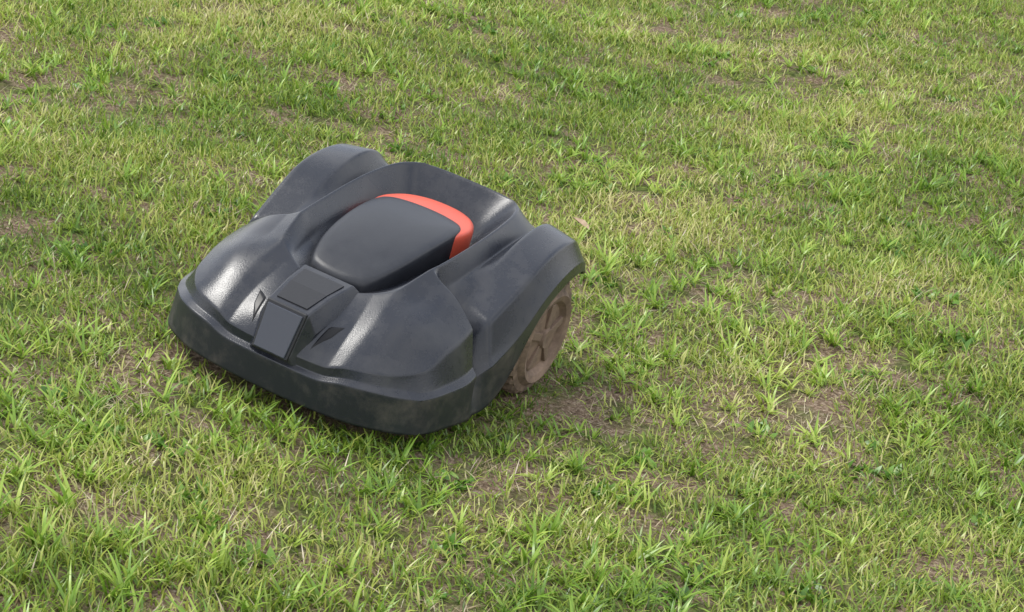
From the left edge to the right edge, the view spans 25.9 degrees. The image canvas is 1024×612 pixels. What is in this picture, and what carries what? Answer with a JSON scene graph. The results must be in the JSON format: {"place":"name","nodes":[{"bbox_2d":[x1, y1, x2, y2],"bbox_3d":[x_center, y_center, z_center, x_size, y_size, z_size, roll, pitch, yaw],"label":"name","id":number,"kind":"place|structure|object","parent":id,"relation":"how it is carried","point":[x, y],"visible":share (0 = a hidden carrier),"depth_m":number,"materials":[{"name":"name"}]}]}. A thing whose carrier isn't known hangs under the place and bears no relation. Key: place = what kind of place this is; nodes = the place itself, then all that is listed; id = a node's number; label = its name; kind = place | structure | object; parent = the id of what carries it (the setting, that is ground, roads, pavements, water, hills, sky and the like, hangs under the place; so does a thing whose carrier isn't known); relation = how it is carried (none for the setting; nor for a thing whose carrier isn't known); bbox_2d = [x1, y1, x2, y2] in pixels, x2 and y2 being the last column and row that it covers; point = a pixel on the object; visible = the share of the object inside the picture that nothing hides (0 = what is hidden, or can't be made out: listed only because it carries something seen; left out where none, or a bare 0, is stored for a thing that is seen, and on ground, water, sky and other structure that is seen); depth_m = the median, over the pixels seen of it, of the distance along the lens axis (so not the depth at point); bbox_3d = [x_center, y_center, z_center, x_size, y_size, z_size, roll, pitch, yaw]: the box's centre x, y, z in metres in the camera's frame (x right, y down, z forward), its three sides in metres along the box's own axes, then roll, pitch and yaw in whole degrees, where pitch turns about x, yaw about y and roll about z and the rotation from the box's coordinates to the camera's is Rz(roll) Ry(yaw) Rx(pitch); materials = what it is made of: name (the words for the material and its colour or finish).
{"place":"outdoors","nodes":[
{"label":"outdoors","id":0,"kind":"place"},
{"bbox_2d":[0,0,1023,611],"bbox_3d":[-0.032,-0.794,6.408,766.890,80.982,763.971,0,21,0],"label":"ground","id":1,"kind":"structure","parent":0,"point":[742,440],"depth_m":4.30,"materials":[{"name":"green plant"}]},
{"bbox_2d":[168,144,585,434],"bbox_3d":[-0.244,-0.039,4.012,0.580,0.301,0.704,24,22,19],"label":"robotic lawn mower","id":2,"kind":"object","parent":1,"relation":"on","point":[364,287],"visible":1,"depth_m":3.87,"materials":[{"name":"plastic"}]},
{"bbox_2d":[572,217,589,229],"bbox_3d":[0.156,-0.189,5.008,0.029,0.009,0.060,-6,37,-47],"label":"fallen leaf","id":3,"kind":"object","parent":1,"relation":"on","point":[583,222],"visible":1,"depth_m":5.01,"materials":[{"name":"beige plant"}]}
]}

